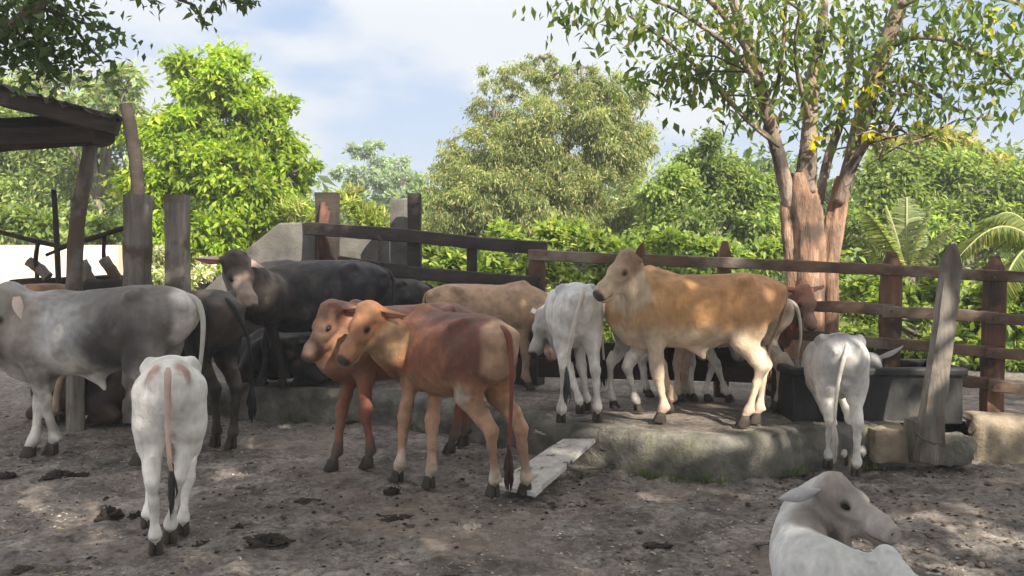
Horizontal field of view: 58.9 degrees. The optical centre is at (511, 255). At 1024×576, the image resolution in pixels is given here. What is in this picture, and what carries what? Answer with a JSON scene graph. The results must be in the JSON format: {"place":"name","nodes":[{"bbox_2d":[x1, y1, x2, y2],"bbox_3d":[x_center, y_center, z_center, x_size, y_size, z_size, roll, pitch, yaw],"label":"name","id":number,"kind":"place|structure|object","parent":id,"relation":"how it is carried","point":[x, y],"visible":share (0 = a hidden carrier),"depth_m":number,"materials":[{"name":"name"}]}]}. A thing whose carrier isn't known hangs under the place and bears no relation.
{"place":"outdoors","nodes":[
{"label":"outdoors","id":0,"kind":"place"},
{"bbox_2d":[1,429,1021,575],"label":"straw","id":1,"kind":"object","parent":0,"point":[433,511],"visible":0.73,"depth_m":5.07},
{"bbox_2d":[0,300,1023,575],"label":"ground","id":2,"kind":"structure","parent":0,"point":[304,554],"depth_m":5.38,"materials":[{"name":"brown soil"}]},
{"bbox_2d":[0,471,20,479],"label":"dung","id":3,"kind":"object","parent":2,"relation":"on","point":[6,475],"visible":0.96,"depth_m":6.28,"materials":[{"name":"brown soil"}]},
{"bbox_2d":[8,541,26,547],"bbox_3d":[-2.632,1.533,4.831,0.136,0.029,0.110,0,0,0],"label":"stone","id":4,"kind":"object","parent":2,"relation":"on","point":[17,544],"visible":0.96,"depth_m":4.81,"materials":[{"name":"white stone"}]},
{"bbox_2d":[9,564,36,574],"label":"dung","id":5,"kind":"object","parent":2,"relation":"on","point":[19,569],"visible":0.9,"depth_m":4.38,"materials":[{"name":"brown soil"}]},
{"bbox_2d":[24,283,88,424],"bbox_3d":[-4.697,0.848,8.182,1.883,1.304,0.616,0,0,2],"label":"cow","id":6,"kind":"object","parent":2,"relation":"on","point":[57,394],"visible":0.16,"depth_m":8.03},
{"bbox_2d":[41,469,75,480],"bbox_3d":[-3.116,1.492,6.217,0.243,0.060,0.197,0,0,0],"label":"dung","id":7,"kind":"object","parent":2,"relation":"on","point":[56,474],"visible":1,"depth_m":6.19,"materials":[{"name":"brown soil"}]},
{"bbox_2d":[0,84,122,431],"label":"shed","id":8,"kind":"structure","parent":2,"relation":"on","point":[55,123],"depth_m":7.44,"materials":[{"name":"brown wood"}]},
{"bbox_2d":[0,245,122,282],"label":"cream wall","id":9,"kind":"structure","parent":2,"relation":"on","point":[13,258],"depth_m":13.25,"materials":[{"name":"paint"}]},
{"bbox_2d":[0,200,123,244],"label":"bush","id":10,"kind":"object","parent":2,"relation":"on","point":[26,220],"visible":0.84,"depth_m":15.34,"materials":[{"name":"green plant"}]},
{"bbox_2d":[25,371,125,423],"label":"calf","id":11,"kind":"object","parent":2,"relation":"on","point":[101,405],"visible":0.3,"depth_m":8.08},
{"bbox_2d":[0,190,153,290],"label":"pole fence","id":12,"kind":"object","parent":2,"relation":"on","point":[113,278],"visible":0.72,"depth_m":8.58,"materials":[{"name":"brown wood"}]},
{"bbox_2d":[0,63,157,244],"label":"broad tree","id":13,"kind":"object","parent":2,"relation":"on","point":[40,172],"visible":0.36,"depth_m":21.52,"materials":[{"name":"green plant"}]},
{"bbox_2d":[73,472,89,476],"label":"dung","id":14,"kind":"object","parent":2,"relation":"on","point":[82,474],"visible":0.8,"depth_m":6.29,"materials":[{"name":"brown soil"}]},
{"bbox_2d":[10,57,157,243],"bbox_3d":[-9.511,-1.379,20.582,3.667,6.186,2.376,0,0,42],"label":"slender tree","id":15,"kind":"object","parent":2,"relation":"on","point":[99,95],"visible":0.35,"depth_m":20.14,"materials":[{"name":"green plant"}]},
{"bbox_2d":[0,281,205,465],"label":"cow","id":16,"kind":"object","parent":2,"relation":"on","point":[48,338],"visible":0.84,"depth_m":6.57},
{"bbox_2d":[94,504,124,521],"bbox_3d":[-2.349,1.509,5.324,0.196,0.099,0.164,0,0,0],"label":"dung","id":17,"kind":"object","parent":2,"relation":"on","point":[109,512],"visible":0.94,"depth_m":5.29,"materials":[{"name":"brown soil"}]},
{"bbox_2d":[0,0,260,98],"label":"shade tree","id":18,"kind":"object","parent":2,"relation":"on","point":[30,14],"visible":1,"depth_m":4.65,"materials":[{"name":"green plant"}]},
{"bbox_2d":[127,510,141,519],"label":"dung","id":19,"kind":"object","parent":2,"relation":"on","point":[133,516],"visible":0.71,"depth_m":5.33,"materials":[{"name":"brown soil"}]},
{"bbox_2d":[122,194,152,422],"bbox_3d":[-3.386,0.473,8.200,0.232,2.047,0.224,0,0,0],"label":"wooden post","id":20,"kind":"object","parent":2,"relation":"on","point":[137,247],"visible":0.46,"depth_m":8.10,"materials":[{"name":"grey wood"}]},
{"bbox_2d":[131,355,207,555],"bbox_3d":[-1.892,1.004,5.008,0.409,0.993,1.349,0,0,-18],"label":"calf","id":21,"kind":"object","parent":2,"relation":"on","point":[169,407],"visible":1,"depth_m":4.52},
{"bbox_2d":[163,194,190,291],"bbox_3d":[-3.021,0.473,8.199,0.216,2.047,0.203,0,0,0],"label":"wooden post","id":22,"kind":"object","parent":2,"relation":"on","point":[177,233],"visible":0.48,"depth_m":8.11,"materials":[{"name":"grey wood"}]},
{"bbox_2d":[151,244,216,289],"bbox_3d":[-4.249,0.778,11.367,1.196,1.863,0.866,0,0,0],"label":"bush","id":23,"kind":"object","parent":2,"relation":"on","point":[201,272],"visible":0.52,"depth_m":11.26,"materials":[{"name":"green plant"}]},
{"bbox_2d":[191,540,209,546],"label":"dung","id":24,"kind":"object","parent":2,"relation":"on","point":[198,544],"visible":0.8,"depth_m":4.75,"materials":[{"name":"brown soil"}]},
{"bbox_2d":[99,34,327,289],"bbox_3d":[-4.442,-0.578,13.793,3.528,5.639,2.354,0,0,0],"label":"lime tree","id":25,"kind":"object","parent":2,"relation":"on","point":[232,176],"visible":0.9,"depth_m":13.45,"materials":[{"name":"green plant"}]},
{"bbox_2d":[180,289,256,449],"bbox_3d":[-2.609,0.882,7.575,0.711,1.236,1.651,0,0,-44],"label":"cow","id":26,"kind":"object","parent":2,"relation":"on","point":[226,328],"visible":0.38,"depth_m":7.03},
{"bbox_2d":[230,524,243,528],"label":"dung","id":27,"kind":"object","parent":2,"relation":"on","point":[238,527],"visible":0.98,"depth_m":5.05,"materials":[{"name":"brown soil"}]},
{"bbox_2d":[243,532,296,549],"bbox_3d":[-1.304,1.505,4.806,0.291,0.055,0.236,0,0,0],"label":"dung","id":28,"kind":"object","parent":2,"relation":"on","point":[272,541],"visible":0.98,"depth_m":4.78,"materials":[{"name":"brown soil"}]},
{"bbox_2d":[291,497,320,503],"bbox_3d":[-1.285,1.529,5.666,0.199,0.029,0.166,0,0,0],"label":"dung","id":29,"kind":"object","parent":2,"relation":"on","point":[302,500],"visible":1,"depth_m":5.65,"materials":[{"name":"brown soil"}]},
{"bbox_2d":[264,180,389,226],"bbox_3d":[-2.641,0.289,13.195,2.017,2.824,1.062,0,0,30],"label":"bush","id":30,"kind":"object","parent":2,"relation":"on","point":[363,212],"visible":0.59,"depth_m":12.97,"materials":[{"name":"green plant"}]},
{"bbox_2d":[346,419,357,424],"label":"dung","id":31,"kind":"object","parent":2,"relation":"on","point":[349,422],"visible":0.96,"depth_m":8.20,"materials":[{"name":"brown"}]},
{"bbox_2d":[326,139,429,205],"bbox_3d":[-5.118,-1.500,35.551,4.184,6.449,2.262,0,0,0],"label":"acacia tree","id":32,"kind":"object","parent":2,"relation":"on","point":[388,173],"visible":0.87,"depth_m":35.10,"materials":[{"name":"green plant"}]},
{"bbox_2d":[301,299,474,471],"bbox_3d":[-0.874,0.900,6.785,1.534,1.194,0.547,0,0,-34],"label":"calf","id":33,"kind":"object","parent":2,"relation":"on","point":[327,338],"visible":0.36,"depth_m":6.45},
{"bbox_2d":[383,486,399,495],"bbox_3d":[-0.774,1.510,5.834,0.125,0.072,0.114,0,0,0],"label":"dung","id":34,"kind":"object","parent":2,"relation":"on","point":[392,491],"visible":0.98,"depth_m":5.81,"materials":[{"name":"brown soil"}]},
{"bbox_2d":[378,514,414,523],"bbox_3d":[-0.695,1.536,5.304,0.308,0.024,0.265,0,0,0],"label":"dung","id":35,"kind":"object","parent":2,"relation":"on","point":[388,520],"visible":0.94,"depth_m":5.31,"materials":[{"name":"brown soil"}]},
{"bbox_2d":[337,300,533,497],"bbox_3d":[-0.401,0.896,6.046,1.318,1.201,0.865,0,0,25],"label":"calf","id":36,"kind":"object","parent":2,"relation":"on","point":[466,361],"visible":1,"depth_m":5.76},
{"bbox_2d":[462,522,481,529],"bbox_3d":[-0.228,1.529,5.148,0.127,0.028,0.118,0,0,0],"label":"stone","id":37,"kind":"object","parent":2,"relation":"on","point":[472,525],"visible":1,"depth_m":5.13,"materials":[{"name":"white stone"}]},
{"bbox_2d":[0,412,1023,575],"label":"mud crumbs","id":38,"kind":"object","parent":2,"relation":"on","point":[546,512],"visible":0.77,"depth_m":5.37,"materials":[{"name":"brown soil"}]},
{"bbox_2d":[0,175,1023,290],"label":"woodland","id":39,"kind":"object","parent":2,"relation":"on","point":[325,179],"visible":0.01,"depth_m":31.26,"materials":[{"name":"green plant"}]},
{"bbox_2d":[1,415,1023,575],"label":"earth clods","id":40,"kind":"object","parent":2,"relation":"on","point":[981,563],"visible":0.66,"depth_m":5.42,"materials":[{"name":"brown soil"}]},
{"bbox_2d":[389,50,669,292],"bbox_3d":[0.471,-1.203,17.546,6.064,5.823,2.792,0,0,0],"label":"feathery tree","id":41,"kind":"object","parent":2,"relation":"on","point":[523,177],"visible":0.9,"depth_m":17.25,"materials":[{"name":"green plant"}]},
{"bbox_2d":[422,210,645,292],"bbox_3d":[0.220,0.545,11.734,3.135,2.322,1.317,0,0,0],"label":"bush","id":42,"kind":"object","parent":2,"relation":"on","point":[555,233],"visible":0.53,"depth_m":11.70,"materials":[{"name":"green plant"}]},
{"bbox_2d":[530,502,556,514],"bbox_3d":[0.244,1.540,5.547,0.367,0.023,0.314,0,0,0],"label":"dung","id":43,"kind":"object","parent":2,"relation":"on","point":[551,505],"visible":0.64,"depth_m":5.58,"materials":[{"name":"brown soil"}]},
{"bbox_2d":[499,439,594,496],"bbox_3d":[0.230,1.397,6.112,0.328,0.191,0.967,0,0,28],"label":"plank","id":44,"kind":"object","parent":2,"relation":"on","point":[549,465],"visible":0.8,"depth_m":6.09,"materials":[{"name":"grey wood"}]},
{"bbox_2d":[207,382,906,481],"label":"concrete curb","id":45,"kind":"structure","parent":2,"relation":"on","point":[758,452],"depth_m":6.49,"materials":[{"name":"grey concrete"}]},
{"bbox_2d":[193,248,395,386],"bbox_3d":[-2.076,0.576,8.284,1.770,1.282,1.066,0,0,-43],"label":"cow","id":46,"kind":"object","parent":45,"relation":"on","point":[271,296],"visible":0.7,"depth_m":8.26},
{"bbox_2d":[533,429,545,434],"bbox_3d":[0.245,1.334,6.940,0.172,0.038,0.156,0,0,0],"label":"stone","id":47,"kind":"object","parent":45,"relation":"on","point":[537,432],"visible":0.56,"depth_m":6.90,"materials":[{"name":"grey stone"}]},
{"bbox_2d":[162,280,982,341],"bbox_3d":[0.022,1.008,15.632,28.305,1.386,9.110,0,0,0],"label":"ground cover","id":48,"kind":"object","parent":2,"relation":"on","point":[960,304],"visible":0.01,"depth_m":14.76,"materials":[{"name":"green plant"}]},
{"bbox_2d":[277,414,883,483],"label":"grass tufts","id":49,"kind":"object","parent":2,"relation":"on","point":[706,479],"visible":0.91,"depth_m":6.19,"materials":[{"name":"green plant"}]},
{"bbox_2d":[190,126,1023,283],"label":"tree","id":50,"kind":"object","parent":2,"relation":"on","point":[414,188],"visible":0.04,"depth_m":25.05,"materials":[{"name":"green plant"}]},
{"bbox_2d":[642,541,673,550],"bbox_3d":[0.792,1.535,4.813,0.212,0.024,0.183,0,0,0],"label":"dung","id":51,"kind":"object","parent":2,"relation":"on","point":[658,546],"visible":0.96,"depth_m":4.79,"materials":[{"name":"brown soil"}]},
{"bbox_2d":[619,124,782,278],"bbox_3d":[3.425,-0.380,15.648,3.334,3.849,2.334,0,0,0],"label":"leafy tree","id":52,"kind":"object","parent":2,"relation":"on","point":[744,200],"visible":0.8,"depth_m":15.44,"materials":[{"name":"green plant"}]},
{"bbox_2d":[769,471,917,575],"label":"calf","id":53,"kind":"object","parent":2,"relation":"on","point":[816,515],"visible":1,"depth_m":3.42},
{"bbox_2d":[801,332,903,476],"bbox_3d":[2.409,1.016,6.679,0.628,0.968,1.357,0,0,35],"label":"calf","id":54,"kind":"object","parent":2,"relation":"on","point":[836,366],"visible":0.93,"depth_m":6.17},
{"bbox_2d":[868,424,911,463],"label":"stone block","id":55,"kind":"structure","parent":2,"relation":"on","point":[888,444],"depth_m":6.42,"materials":[{"name":"beige stone"}]},
{"bbox_2d":[849,197,956,339],"bbox_3d":[4.905,0.412,11.455,1.275,2.375,0.802,0,0,0],"label":"palm","id":56,"kind":"object","parent":2,"relation":"on","point":[908,212],"visible":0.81,"depth_m":11.46,"materials":[{"name":"green plant"}]},
{"bbox_2d":[824,131,1023,331],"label":"leafy tree","id":57,"kind":"object","parent":2,"relation":"on","point":[961,181],"visible":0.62,"depth_m":14.63,"materials":[{"name":"green plant"}]},
{"bbox_2d":[903,416,945,465],"bbox_3d":[2.911,1.309,6.407,0.237,0.328,0.233,0,0,0],"label":"wooden stump","id":58,"kind":"object","parent":2,"relation":"on","point":[911,423],"visible":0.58,"depth_m":6.33,"materials":[{"name":"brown wood"}]},
{"bbox_2d":[913,244,961,464],"bbox_3d":[2.981,0.677,6.335,0.417,1.529,0.163,0,0,-25],"label":"leaning post","id":59,"kind":"object","parent":58,"relation":"on","point":[931,413],"visible":0.99,"depth_m":6.30,"materials":[{"name":"grey wood"}]},
{"bbox_2d":[912,429,941,444],"bbox_3d":[2.817,1.226,6.140,0.190,0.088,0.083,0,0,16],"label":"cable","id":60,"kind":"object","parent":59,"relation":"hanging from","point":[928,441],"visible":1,"depth_m":6.12,"materials":[{"name":"metal"}]},
{"bbox_2d":[839,247,1023,372],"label":"bush","id":61,"kind":"object","parent":2,"relation":"on","point":[861,288],"visible":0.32,"depth_m":10.07,"materials":[{"name":"green plant"}]},
{"bbox_2d":[860,119,1017,302],"bbox_3d":[7.949,-0.388,17.045,2.762,4.404,1.264,0,0,0],"label":"yellowing tree","id":62,"kind":"object","parent":2,"relation":"on","point":[951,136],"visible":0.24,"depth_m":16.76,"materials":[{"name":"green plant"}]},
{"bbox_2d":[943,431,974,465],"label":"stone block","id":63,"kind":"structure","parent":2,"relation":"on","point":[960,448],"depth_m":6.45,"materials":[{"name":"stone"}]},
{"bbox_2d":[958,212,1023,312],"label":"palm","id":64,"kind":"object","parent":2,"relation":"on","point":[1008,226],"visible":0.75,"depth_m":9.99,"materials":[{"name":"green plant"}]},
{"bbox_2d":[963,411,1023,463],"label":"stone block","id":65,"kind":"structure","parent":2,"relation":"on","point":[998,437],"depth_m":6.76,"materials":[{"name":"beige stone"}]},
{"bbox_2d":[0,359,1023,434],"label":"raised ground","id":66,"kind":"structure","parent":0,"point":[719,415],"depth_m":7.61,"materials":[{"name":"grey concrete"}]},
{"bbox_2d":[119,102,144,194],"bbox_3d":[-4.399,-0.886,10.500,0.285,1.772,0.153,0,0,0],"label":"dead trunk","id":67,"kind":"object","parent":66,"relation":"on","point":[133,145],"visible":0.62,"depth_m":10.44,"materials":[{"name":"brown wood"}]},
{"bbox_2d":[238,329,327,385],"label":"calf","id":68,"kind":"object","parent":66,"relation":"on","point":[302,372],"visible":0.48,"depth_m":8.56},
{"bbox_2d":[205,222,389,361],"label":"concrete wall","id":69,"kind":"structure","parent":66,"relation":"on","point":[287,241],"depth_m":10.60,"materials":[{"name":"grey concrete"}]},
{"bbox_2d":[315,192,339,259],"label":"concrete pillar","id":70,"kind":"structure","parent":66,"relation":"on","point":[331,200],"depth_m":10.23,"materials":[{"name":"grey concrete"}]},
{"bbox_2d":[316,202,330,259],"bbox_3d":[-2.097,-0.272,10.149,0.166,0.672,0.164,0,0,0],"label":"hanging bark","id":71,"kind":"object","parent":70,"relation":"hanging from","point":[323,250],"visible":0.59,"depth_m":10.08,"materials":[{"name":"brown wood"}]},
{"bbox_2d":[278,278,433,380],"bbox_3d":[-1.652,0.680,9.050,1.787,1.074,0.532,0,0,12],"label":"cow","id":72,"kind":"object","parent":66,"relation":"on","point":[411,291],"visible":0.1,"depth_m":8.85},
{"bbox_2d":[243,193,547,385],"bbox_3d":[-1.258,0.365,9.510,3.542,2.045,0.428,0,0,23],"label":"dark fence","id":73,"kind":"object","parent":66,"relation":"on","point":[414,236],"visible":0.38,"depth_m":9.26,"materials":[{"name":"brown wood"}]},
{"bbox_2d":[390,199,407,278],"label":"concrete pillar","id":74,"kind":"structure","parent":66,"relation":"on","point":[398,219],"depth_m":9.88,"materials":[{"name":"grey concrete"}]},
{"bbox_2d":[422,280,557,389],"bbox_3d":[-0.162,0.720,8.293,1.276,0.994,0.561,0,0,16],"label":"cow","id":75,"kind":"object","parent":66,"relation":"on","point":[513,304],"visible":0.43,"depth_m":8.16},
{"bbox_2d":[528,282,603,422],"bbox_3d":[0.405,0.708,7.105,0.497,1.024,1.264,0,0,-5],"label":"calf","id":76,"kind":"object","parent":66,"relation":"on","point":[568,317],"visible":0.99,"depth_m":6.67},
{"bbox_2d":[601,303,744,411],"bbox_3d":[1.351,0.744,7.465,1.438,0.947,0.446,0,0,-32],"label":"calf","id":77,"kind":"object","parent":66,"relation":"on","point":[631,354],"visible":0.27,"depth_m":7.24},
{"bbox_2d":[638,353,724,401],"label":"calf","id":78,"kind":"object","parent":66,"relation":"on","point":[644,382],"visible":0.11,"depth_m":7.83},
{"bbox_2d":[593,242,787,426],"bbox_3d":[1.252,0.558,6.755,1.505,1.318,0.777,0,0,-10],"label":"cow","id":79,"kind":"object","parent":66,"relation":"on","point":[654,311],"visible":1,"depth_m":6.49},
{"bbox_2d":[603,224,783,341],"bbox_3d":[2.284,0.640,11.750,3.000,2.135,1.728,0,0,0],"label":"bush","id":80,"kind":"object","parent":66,"relation":"on","point":[670,237],"visible":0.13,"depth_m":11.84,"materials":[{"name":"green plant"}]},
{"bbox_2d":[672,299,801,413],"bbox_3d":[1.700,0.739,7.354,0.846,0.957,1.052,0,0,-21],"label":"calf","id":81,"kind":"object","parent":66,"relation":"on","point":[681,359],"visible":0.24,"depth_m":7.14},
{"bbox_2d":[664,283,823,397],"bbox_3d":[2.014,0.720,7.804,1.300,1.000,0.707,0,0,29],"label":"calf","id":82,"kind":"object","parent":66,"relation":"on","point":[801,295],"visible":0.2,"depth_m":7.34},
{"bbox_2d":[512,0,1023,358],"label":"forked tree","id":83,"kind":"object","parent":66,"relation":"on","point":[807,233],"visible":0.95,"depth_m":8.60,"materials":[{"name":"green plant"}]},
{"bbox_2d":[528,241,1023,411],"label":"wooden fence","id":84,"kind":"object","parent":66,"relation":"on","point":[993,317],"visible":0.71,"depth_m":7.22,"materials":[{"name":"red wood"}]},
{"bbox_2d":[538,342,783,382],"bbox_3d":[1.280,0.950,8.100,2.214,0.370,0.053,0,0,21],"label":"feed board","id":85,"kind":"object","parent":84,"relation":"attached to","point":[733,370],"visible":0.22,"depth_m":8.02,"materials":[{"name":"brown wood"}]},
{"bbox_2d":[771,359,967,423],"bbox_3d":[2.736,1.048,7.065,1.336,0.425,0.630,0,0,0],"label":"water trough","id":86,"kind":"object","parent":66,"relation":"on","point":[894,393],"visible":0.6,"depth_m":6.78,"materials":[{"name":"grey concrete"}]},
{"bbox_2d":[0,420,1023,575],"bbox_3d":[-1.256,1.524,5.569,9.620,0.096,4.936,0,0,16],"label":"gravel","id":87,"kind":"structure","parent":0,"point":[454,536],"depth_m":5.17,"materials":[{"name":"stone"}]},
{"bbox_2d":[0,0,1023,243],"label":"sky","id":88,"kind":"structure","parent":0,"point":[399,73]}
]}

